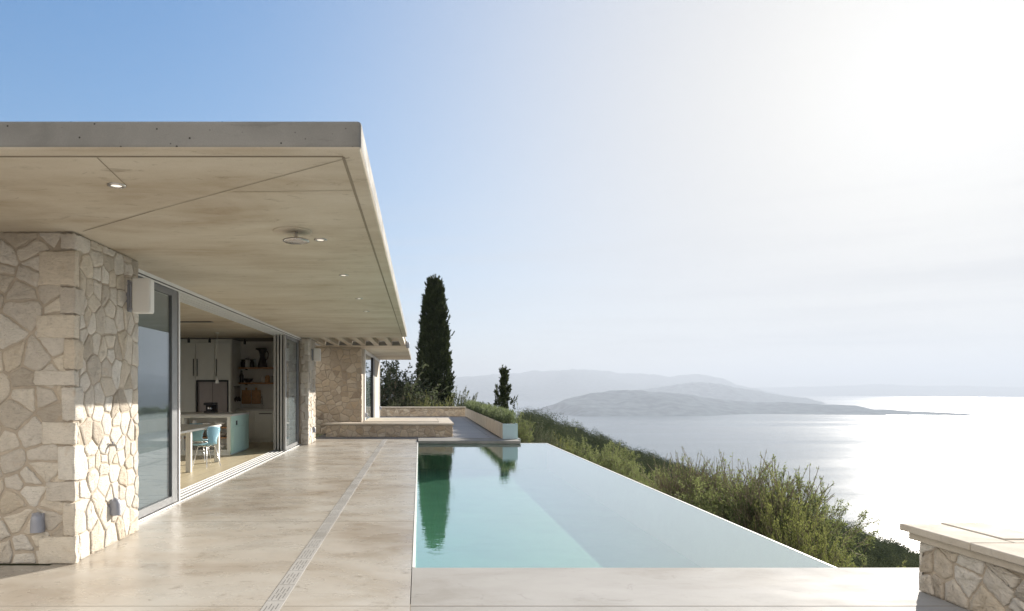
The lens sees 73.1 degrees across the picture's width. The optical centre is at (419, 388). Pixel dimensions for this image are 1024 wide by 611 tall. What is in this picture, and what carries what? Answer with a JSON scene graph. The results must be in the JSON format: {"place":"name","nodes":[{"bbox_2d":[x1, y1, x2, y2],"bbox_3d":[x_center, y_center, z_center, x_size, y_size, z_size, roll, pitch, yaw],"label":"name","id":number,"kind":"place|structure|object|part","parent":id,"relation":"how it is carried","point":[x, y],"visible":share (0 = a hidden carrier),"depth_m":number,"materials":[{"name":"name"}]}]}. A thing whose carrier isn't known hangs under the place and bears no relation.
{"place":"outdoors","nodes":[
{"label":"outdoors","id":0,"kind":"place"},
{"bbox_2d":[0,566,47,588],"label":"terrace deck side","id":1,"kind":"structure","parent":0,"point":[9,575],"depth_m":5.56,"materials":[{"name":"concrete"}]},
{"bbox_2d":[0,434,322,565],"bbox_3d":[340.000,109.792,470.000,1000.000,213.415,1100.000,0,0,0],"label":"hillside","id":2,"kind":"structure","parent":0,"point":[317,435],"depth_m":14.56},
{"bbox_2d":[387,389,422,406],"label":"shrub","id":3,"kind":"object","parent":2,"relation":"on","point":[401,401],"visible":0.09,"depth_m":38.91,"materials":[{"name":"green plant"}]},
{"bbox_2d":[380,379,433,406],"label":"shrub","id":4,"kind":"object","parent":2,"relation":"on","point":[398,400],"visible":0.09,"depth_m":40.00,"materials":[{"name":"green plant"}]},
{"bbox_2d":[380,360,448,406],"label":"leafy tree","id":5,"kind":"object","parent":2,"relation":"on","point":[394,383],"visible":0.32,"depth_m":40.30,"materials":[{"name":"green plant"}]},
{"bbox_2d":[418,390,439,406],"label":"shrub","id":6,"kind":"object","parent":2,"relation":"on","point":[427,402],"visible":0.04,"depth_m":39.04,"materials":[{"name":"green plant"}]},
{"bbox_2d":[414,274,455,405],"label":"cypress tree","id":7,"kind":"object","parent":2,"relation":"on","point":[433,346],"visible":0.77,"depth_m":43.36,"materials":[{"name":"green plant"}]},
{"bbox_2d":[436,394,456,406],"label":"shrub","id":8,"kind":"object","parent":2,"relation":"on","point":[447,403],"visible":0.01,"depth_m":39.01,"materials":[{"name":"green plant"}]},
{"bbox_2d":[432,386,478,406],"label":"shrub","id":9,"kind":"object","parent":2,"relation":"on","point":[463,401],"visible":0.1,"depth_m":41.10,"materials":[{"name":"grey plant"}]},
{"bbox_2d":[515,403,535,442],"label":"shrub","id":10,"kind":"object","parent":2,"relation":"on","point":[523,432],"visible":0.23,"depth_m":27.36,"materials":[{"name":"green plant"}]},
{"bbox_2d":[518,420,562,445],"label":"shrub","id":11,"kind":"object","parent":2,"relation":"on","point":[534,439],"visible":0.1,"depth_m":29.05,"materials":[{"name":"green plant"}]},
{"bbox_2d":[526,430,564,449],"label":"shrub","id":12,"kind":"object","parent":2,"relation":"on","point":[553,442],"visible":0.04,"depth_m":24.83,"materials":[{"name":"green plant"}]},
{"bbox_2d":[552,432,585,458],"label":"shrub","id":13,"kind":"object","parent":2,"relation":"on","point":[567,446],"visible":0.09,"depth_m":27.11,"materials":[{"name":"green plant"}]},
{"bbox_2d":[556,428,620,465],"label":"olive shrub","id":14,"kind":"object","parent":2,"relation":"on","point":[587,447],"visible":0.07,"depth_m":25.20,"materials":[{"name":"green plant"}]},
{"bbox_2d":[585,441,641,477],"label":"olive shrub","id":15,"kind":"object","parent":2,"relation":"on","point":[606,457],"visible":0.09,"depth_m":21.66,"materials":[{"name":"green plant"}]},
{"bbox_2d":[583,442,659,485],"bbox_3d":[5.940,3.302,20.452,2.737,3.465,2.775,0,0,20],"label":"olive shrub","id":16,"kind":"object","parent":2,"relation":"on","point":[615,468],"visible":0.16,"depth_m":20.56,"materials":[{"name":"green plant"}]},
{"bbox_2d":[625,465,652,487],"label":"olive shrub","id":17,"kind":"object","parent":2,"relation":"on","point":[640,477],"visible":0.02,"depth_m":18.99,"materials":[{"name":"green plant"}]},
{"bbox_2d":[633,456,725,511],"bbox_3d":[5.979,3.240,14.731,3.648,3.560,3.699,0,0,14],"label":"olive shrub","id":18,"kind":"object","parent":2,"relation":"on","point":[693,497],"visible":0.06,"depth_m":14.88,"materials":[{"name":"green plant"}]},
{"bbox_2d":[640,445,731,501],"bbox_3d":[6.117,3.190,15.301,1.846,3.688,2.051,0,0,-8],"label":"olive tree","id":19,"kind":"object","parent":2,"relation":"on","point":[662,482],"visible":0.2,"depth_m":15.38,"materials":[{"name":"green plant"}]},
{"bbox_2d":[662,451,748,499],"bbox_3d":[6.563,3.271,15.324,1.927,3.811,1.735,0,0,-20],"label":"olive tree","id":20,"kind":"object","parent":2,"relation":"on","point":[704,467],"visible":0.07,"depth_m":15.17,"materials":[{"name":"green plant"}]},
{"bbox_2d":[515,406,919,567],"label":"hillside woodland","id":21,"kind":"object","parent":2,"relation":"on","point":[884,553],"visible":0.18,"depth_m":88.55,"materials":[{"name":"green plant"}]},
{"bbox_2d":[671,457,822,542],"bbox_3d":[5.861,3.162,13.270,3.528,3.608,3.479,0,0,32],"label":"olive shrub","id":22,"kind":"object","parent":2,"relation":"on","point":[697,502],"visible":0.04,"depth_m":13.30,"materials":[{"name":"green plant"}]},
{"bbox_2d":[681,458,853,566],"bbox_3d":[6.834,3.314,13.736,3.917,3.849,3.875,0,0,21],"label":"olive shrub","id":23,"kind":"object","parent":2,"relation":"on","point":[720,512],"visible":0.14,"depth_m":13.04,"materials":[{"name":"green plant"}]},
{"bbox_2d":[701,450,834,545],"bbox_3d":[6.755,3.189,12.992,2.265,4.072,2.039,0,0,-6],"label":"olive tree","id":24,"kind":"object","parent":2,"relation":"on","point":[787,497],"visible":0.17,"depth_m":12.69,"materials":[{"name":"green plant"}]},
{"bbox_2d":[748,468,834,564],"bbox_3d":[6.216,3.196,11.374,1.524,3.771,1.399,0,0,-10],"label":"shrub","id":25,"kind":"object","parent":2,"relation":"on","point":[770,520],"visible":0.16,"depth_m":11.43,"materials":[{"name":"green plant"}]},
{"bbox_2d":[724,454,880,567],"bbox_3d":[6.441,3.201,12.347,3.031,4.000,2.989,0,0,17],"label":"olive shrub","id":26,"kind":"object","parent":2,"relation":"on","point":[850,544],"visible":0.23,"depth_m":11.90,"materials":[{"name":"green plant"}]},
{"bbox_2d":[767,490,851,567],"bbox_3d":[5.997,3.289,10.657,1.469,3.495,1.348,0,0,42],"label":"shrub","id":27,"kind":"object","parent":2,"relation":"on","point":[793,542],"visible":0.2,"depth_m":10.49,"materials":[{"name":"green plant"}]},
{"bbox_2d":[802,525,863,567],"bbox_3d":[5.901,3.509,9.857,1.223,2.996,1.332,0,0,1],"label":"shrub","id":28,"kind":"object","parent":2,"relation":"on","point":[842,559],"visible":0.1,"depth_m":9.93,"materials":[{"name":"green plant"}]},
{"bbox_2d":[0,439,416,610],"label":"terrace deck","id":29,"kind":"structure","parent":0,"point":[240,542],"depth_m":6.36,"materials":[{"name":"concrete"}]},
{"bbox_2d":[0,122,406,563],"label":"villa","id":30,"kind":"object","parent":29,"relation":"on","point":[190,217],"visible":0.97,"depth_m":5.84,"materials":[{"name":"grey concrete"}]},
{"bbox_2d":[30,512,44,532],"bbox_3d":[-3.250,1.135,5.796,0.112,0.170,0.098,0,0,0],"label":"wall lamp","id":31,"kind":"object","parent":30,"relation":"attached to","point":[37,522],"visible":1,"depth_m":5.77,"materials":[{"name":"grey metal"}]},
{"bbox_2d":[109,441,117,447],"bbox_3d":[-2.917,0.539,6.500,0.086,0.066,0.036,0,0,0],"label":"wall tap","id":32,"kind":"object","parent":30,"relation":"attached to","point":[114,445],"depth_m":6.49,"materials":[{"name":"grey metal"}]},
{"bbox_2d":[109,497,121,515],"bbox_3d":[-2.915,1.130,6.560,0.098,0.170,0.112,0,0,0],"label":"wall lamp","id":33,"kind":"object","parent":30,"relation":"attached to","point":[115,506],"visible":1,"depth_m":6.52,"materials":[{"name":"grey metal"}]},
{"bbox_2d":[107,182,125,188],"bbox_3d":[-1.997,-1.337,4.501,0.116,0.011,0.116,0,0,0],"label":"downlight","id":34,"kind":"object","parent":30,"relation":"attached to","point":[117,185],"visible":1,"depth_m":4.50,"materials":[{"name":"metal"}]},
{"bbox_2d":[126,278,153,313],"bbox_3d":[-2.838,-0.935,6.920,0.263,0.350,0.120,0,0,0],"label":"wall speaker","id":35,"kind":"object","parent":30,"relation":"attached to","point":[140,295],"depth_m":6.86,"materials":[{"name":"white paint"}]},
{"bbox_2d":[138,276,179,518],"bbox_3d":[-3.192,0.093,7.998,0.068,2.766,2.023,0,0,0],"label":"sliding door","id":36,"kind":"structure","parent":30,"relation":"in","point":[159,331],"depth_m":8.45,"materials":[{"name":"clear glass"}]},
{"bbox_2d":[180,321,213,322],"bbox_3d":[-5.275,-1.333,13.700,2.250,0.012,0.160,0,0,0],"label":"air vent","id":37,"kind":"object","parent":30,"relation":"attached to","point":[196,322],"visible":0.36,"depth_m":13.77,"materials":[{"name":"grey metal"}]},
{"bbox_2d":[190,423,210,460],"bbox_3d":[-4.601,1.111,14.267,0.378,0.776,0.413,0,0,2],"label":"shell chair","id":38,"kind":"object","parent":30,"relation":"on","point":[197,436],"visible":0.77,"depth_m":14.11,"materials":[{"name":"teal plastic"}]},
{"bbox_2d":[180,424,220,471],"bbox_3d":[-4.580,1.117,12.675,1.040,0.763,2.650,0,0,0],"label":"dining table","id":39,"kind":"object","parent":30,"relation":"on","point":[187,430],"visible":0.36,"depth_m":12.32,"materials":[{"name":"white wood"}]},
{"bbox_2d":[214,422,225,426],"bbox_3d":[-4.500,0.817,15.420,0.275,0.104,0.275,0,0,0],"label":"bowl","id":40,"kind":"object","parent":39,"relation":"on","point":[222,424],"visible":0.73,"depth_m":15.33,"materials":[{"name":"white ceramic"}]},
{"bbox_2d":[192,426,220,467],"bbox_3d":[-4.089,1.111,13.144,0.413,0.776,0.378,0,0,28],"label":"shell chair","id":41,"kind":"object","parent":30,"relation":"on","point":[213,432],"visible":1,"depth_m":13.06,"materials":[{"name":"teal plastic"}]},
{"bbox_2d":[180,339,240,411],"bbox_3d":[-6.750,0.083,18.980,3.300,2.834,1.020,0,0,0],"label":"tall cupboard","id":42,"kind":"object","parent":30,"relation":"on","point":[204,359],"visible":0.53,"depth_m":18.50,"materials":[{"name":"white wood"}]},
{"bbox_3d":[-6.348,-0.743,18.499,0.545,0.995,0.058,0,0,0],"label":"door","id":43,"kind":"part","parent":42,"relation":"part of","materials":[{"name":"beige wood"}]},
{"bbox_3d":[-6.348,0.582,18.514,0.545,1.635,0.028,0,0,0],"label":"door","id":44,"kind":"part","parent":42,"relation":"part of","materials":[{"name":"beige wood"}]},
{"bbox_3d":[-5.813,-0.743,18.499,0.505,0.995,0.058,0,0,0],"label":"door","id":45,"kind":"part","parent":42,"relation":"part of","materials":[{"name":"beige wood"}]},
{"bbox_2d":[196,380,228,411],"bbox_3d":[-5.620,0.629,18.976,0.870,1.702,0.948,0,0,0],"label":"fridge","id":46,"kind":"object","parent":42,"relation":"in","point":[210,391],"visible":0.43,"depth_m":18.55,"materials":[{"name":"metal"}]},
{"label":"door","id":47,"kind":"part","parent":42,"relation":"part of","materials":[{"name":"beige wood"}]},
{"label":"door","id":48,"kind":"part","parent":42,"relation":"part of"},
{"bbox_2d":[234,386,240,401],"bbox_3d":[-5.070,0.156,19.050,0.070,0.428,0.600,0,0,0],"label":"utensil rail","id":49,"kind":"object","parent":42,"relation":"attached to","point":[237,398],"visible":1,"depth_m":19.04,"materials":[{"name":"black metal"}]},
{"bbox_2d":[242,388,250,403],"bbox_3d":[-4.930,0.210,19.465,0.260,0.460,0.070,0,0,0],"label":"chopping board","id":50,"kind":"object","parent":30,"relation":"attached to","point":[246,396],"visible":1,"depth_m":19.43,"materials":[{"name":"brown wood"}]},
{"bbox_2d":[252,388,260,403],"bbox_3d":[-4.650,0.210,19.465,0.260,0.460,0.070,0,0,0],"label":"chopping board","id":51,"kind":"object","parent":30,"relation":"attached to","point":[256,396],"visible":1,"depth_m":19.43,"materials":[{"name":"brown wood"}]},
{"bbox_2d":[236,409,283,441],"bbox_3d":[-4.355,1.040,19.203,1.470,0.920,0.575,0,0,0],"label":"base cabinet","id":52,"kind":"object","parent":30,"relation":"on","point":[261,425],"visible":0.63,"depth_m":18.95,"materials":[{"name":"grey wood"}]},
{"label":"door","id":53,"kind":"part","parent":52,"relation":"part of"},
{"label":"door","id":54,"kind":"part","parent":52,"relation":"part of","materials":[{"name":"beige wood"}]},
{"bbox_2d":[238,367,283,369],"bbox_3d":[-4.355,-0.557,19.343,1.470,0.075,0.285,0,0,0],"label":"wall shelf","id":55,"kind":"object","parent":30,"relation":"attached to","point":[246,368],"depth_m":19.20,"materials":[{"name":"brown wood"}]},
{"bbox_2d":[245,358,249,366],"bbox_3d":[-4.870,-0.724,19.340,0.148,0.256,0.148,0,0,0],"label":"jar","id":56,"kind":"object","parent":55,"relation":"on","point":[247,362],"visible":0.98,"depth_m":19.28,"materials":[{"name":"grey ceramic"}]},
{"bbox_2d":[250,359,254,366],"bbox_3d":[-4.740,-0.710,19.340,0.132,0.228,0.132,0,0,0],"label":"jar","id":57,"kind":"object","parent":55,"relation":"on","point":[252,363],"visible":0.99,"depth_m":19.30,"materials":[{"name":"black ceramic"}]},
{"bbox_2d":[256,348,268,366],"bbox_3d":[-4.457,-0.871,19.339,0.281,0.551,0.279,0,0,-44],"label":"jug","id":58,"kind":"object","parent":55,"relation":"on","point":[262,360],"visible":0.99,"depth_m":19.26,"materials":[{"name":"black ceramic"}]},
{"bbox_2d":[238,382,283,384],"bbox_3d":[-4.355,-0.128,19.343,1.470,0.075,0.285,0,0,0],"label":"wall shelf","id":59,"kind":"object","parent":30,"relation":"attached to","point":[246,383],"depth_m":19.20,"materials":[{"name":"brown wood"}]},
{"bbox_2d":[240,370,243,381],"bbox_3d":[-5.030,-0.337,19.320,0.106,0.341,0.106,0,0,0],"label":"bottle","id":60,"kind":"object","parent":59,"relation":"on","point":[241,377],"visible":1,"depth_m":19.28,"materials":[{"name":"black glass"}]},
{"bbox_2d":[243,378,252,381],"bbox_3d":[-4.850,-0.223,19.320,0.300,0.114,0.300,0,0,0],"label":"bowl","id":61,"kind":"object","parent":59,"relation":"on","point":[247,379],"visible":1,"depth_m":19.21,"materials":[{"name":"black ceramic"}]},
{"bbox_2d":[265,375,269,381],"bbox_3d":[-4.300,-0.270,19.320,0.143,0.208,0.143,0,0,0],"label":"canister","id":62,"kind":"object","parent":59,"relation":"on","point":[267,378],"visible":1,"depth_m":19.26,"materials":[{"name":"brown wood"}]},
{"bbox_2d":[274,335,283,449],"bbox_3d":[-3.455,0.093,17.153,0.052,2.766,1.733,0,0,0],"label":"sliding door","id":63,"kind":"structure","parent":30,"relation":"in","point":[275,336],"depth_m":16.29,"materials":[{"name":"grey metal"}]},
{"bbox_2d":[277,335,283,449],"bbox_3d":[-3.370,0.093,17.133,0.052,2.766,1.773,0,0,0],"label":"sliding door","id":64,"kind":"structure","parent":30,"relation":"in","point":[278,336],"depth_m":16.25,"materials":[{"name":"grey metal"}]},
{"bbox_2d":[280,334,294,450],"bbox_3d":[-3.285,0.093,17.113,0.052,2.766,1.814,0,0,0],"label":"sliding door","id":65,"kind":"structure","parent":30,"relation":"in","point":[281,336],"depth_m":16.21,"materials":[{"name":"grey metal"}]},
{"bbox_2d":[284,334,298,450],"bbox_3d":[-3.200,0.093,17.103,0.052,2.766,1.834,0,0,0],"label":"sliding door","id":66,"kind":"structure","parent":30,"relation":"in","point":[291,349],"depth_m":17.17,"materials":[{"name":"clear glass"}]},
{"bbox_2d":[273,226,311,244],"bbox_3d":[-1.081,-1.292,5.816,0.330,0.097,0.330,0,0,0],"label":"ceiling disc","id":67,"kind":"object","parent":30,"relation":"attached to","point":[295,232],"visible":1,"depth_m":5.79,"materials":[{"name":"metal"}]},
{"bbox_2d":[180,337,405,344],"bbox_3d":[-4.710,-1.423,19.642,8.580,0.175,3.675,0,0,0],"label":"pergola","id":68,"kind":"object","parent":30,"relation":"on","point":[350,340],"visible":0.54,"depth_m":19.66,"materials":[{"name":"beige wood"}]},
{"bbox_2d":[311,348,320,360],"bbox_3d":[-2.838,-0.920,18.700,0.263,0.350,0.120,0,0,0],"label":"wall speaker","id":69,"kind":"object","parent":30,"relation":"attached to","point":[317,354],"depth_m":18.64,"materials":[{"name":"white paint"}]},
{"bbox_2d":[314,238,326,241],"bbox_3d":[-0.891,-1.337,6.145,0.116,0.011,0.116,0,0,0],"label":"downlight","id":70,"kind":"object","parent":30,"relation":"attached to","point":[320,239],"visible":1,"depth_m":6.11,"materials":[{"name":"metal"}]},
{"bbox_2d":[260,439,386,610],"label":"drain channel","id":71,"kind":"object","parent":29,"relation":"on","point":[276,600],"visible":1,"depth_m":6.33,"materials":[{"name":"concrete"}]},
{"bbox_2d":[315,341,410,433],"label":"villa wing","id":72,"kind":"structure","parent":29,"relation":"on","point":[347,384],"depth_m":22.31,"materials":[{"name":"beige stone"}]},
{"bbox_2d":[364,349,365,420],"bbox_3d":[-1.880,0.081,23.350,0.060,2.838,0.300,0,0,0],"label":"window frame","id":73,"kind":"structure","parent":72,"relation":"in","point":[364,349],"depth_m":23.20,"materials":[{"name":"white paint"}]},
{"bbox_2d":[379,360,379,417],"bbox_3d":[-1.880,0.081,31.850,0.060,2.838,0.200,0,0,0],"label":"window frame","id":74,"kind":"structure","parent":72,"relation":"in","point":[379,360],"depth_m":31.75,"materials":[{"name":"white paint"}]},
{"bbox_2d":[203,402,217,412],"bbox_3d":[-4.990,0.461,16.310,0.260,0.242,0.280,0,0,0],"label":"coffee machine","id":75,"kind":"object","parent":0,"point":[211,407],"visible":1,"depth_m":16.31,"materials":[{"name":"black metal"}]},
{"bbox_2d":[180,412,249,454],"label":"kitchen island","id":76,"kind":"structure","parent":0,"point":[235,428],"depth_m":15.62,"materials":[{"name":"teal wood"}]},
{"bbox_2d":[412,457,417,560],"bbox_3d":[1.908,2.102,12.530,3.944,1.196,14.040,0,0,0],"label":"pool basin","id":77,"kind":"object","parent":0,"point":[416,514],"visible":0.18,"depth_m":8.37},
{"bbox_2d":[418,438,520,443],"bbox_3d":[1.392,1.504,19.600,2.856,0.077,1.200,0,0,0],"label":"pool step","id":78,"kind":"object","parent":77,"relation":"on","point":[465,441],"visible":0.93,"depth_m":19.00,"materials":[{"name":"grey concrete"}]},
{"bbox_2d":[412,442,836,567],"bbox_3d":[1.772,1.525,12.498,3.664,0.058,13.575,0,0,0],"label":"pool rim","id":79,"kind":"object","parent":77,"relation":"on","point":[414,549],"visible":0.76,"depth_m":7.93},
{"bbox_2d":[316,416,520,441],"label":"terrace","id":80,"kind":"structure","parent":0,"point":[464,427],"depth_m":23.73,"materials":[{"name":"stone"}]},
{"bbox_2d":[324,418,453,436],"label":"bench wall","id":81,"kind":"structure","parent":80,"relation":"on","point":[405,427],"depth_m":21.11,"materials":[{"name":"stone"}]},
{"bbox_2d":[465,408,517,438],"bbox_3d":[2.617,1.242,27.940,0.434,0.444,16.520,0,0,0],"label":"planter","id":82,"kind":"object","parent":80,"relation":"on","point":[502,430],"visible":0.95,"depth_m":21.54,"materials":[{"name":"stone"}]},
{"bbox_2d":[464,400,516,423],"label":"planter hedge","id":83,"kind":"object","parent":82,"relation":"in","point":[501,415],"visible":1,"depth_m":22.81,"materials":[{"name":"green plant"}]},
{"bbox_2d":[488,364,517,410],"bbox_3d":[3.623,0.786,30.013,1.392,3.725,1.279,0,0,16],"label":"cypress tree","id":84,"kind":"object","parent":80,"relation":"on","point":[503,397],"visible":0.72,"depth_m":29.88,"materials":[{"name":"green plant"}]},
{"bbox_2d":[380,407,466,415],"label":"boundary wall","id":85,"kind":"structure","parent":0,"point":[422,411],"depth_m":36.41,"materials":[{"name":"stone"}]},
{"bbox_2d":[0,0,1023,396],"label":"sky","id":86,"kind":"structure","parent":0,"point":[748,193],"materials":[{"name":"blue"}]},
{"bbox_2d":[380,369,812,399],"bbox_3d":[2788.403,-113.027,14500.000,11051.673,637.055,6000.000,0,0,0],"label":"mountain range","id":87,"kind":"structure","parent":0,"point":[550,385],"depth_m":13254.32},
{"bbox_2d":[415,443,832,567],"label":"pool water","id":88,"kind":"structure","parent":0,"point":[533,505],"depth_m":7.95,"materials":[{"name":"teal liquid"}]},
{"bbox_2d":[411,568,969,610],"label":"terrace deck front","id":89,"kind":"structure","parent":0,"point":[664,589],"depth_m":5.07,"materials":[{"name":"concrete"}]},
{"bbox_2d":[900,522,1023,610],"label":"parapet wall","id":90,"kind":"structure","parent":89,"relation":"on","point":[974,566],"depth_m":4.63,"materials":[{"name":"stone"}]},
{"bbox_2d":[380,396,1023,555],"bbox_3d":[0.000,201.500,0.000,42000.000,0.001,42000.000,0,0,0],"label":"sea","id":91,"kind":"structure","parent":0,"point":[891,472],"depth_m":2249.67,"materials":[{"name":"blue liquid"}]},
{"bbox_2d":[640,382,825,403],"bbox_3d":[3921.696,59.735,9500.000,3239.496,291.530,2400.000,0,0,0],"label":"hill","id":92,"kind":"structure","parent":0,"point":[714,391],"depth_m":8984.04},
{"bbox_2d":[529,390,986,415],"bbox_3d":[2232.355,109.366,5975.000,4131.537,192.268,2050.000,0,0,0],"label":"headland","id":93,"kind":"structure","parent":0,"point":[626,403],"depth_m":5451.46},
{"bbox_2d":[757,384,1023,395],"bbox_3d":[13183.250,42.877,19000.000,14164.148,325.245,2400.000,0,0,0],"label":"horizon hills","id":94,"kind":"structure","parent":0,"point":[888,390],"depth_m":18325.90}
]}

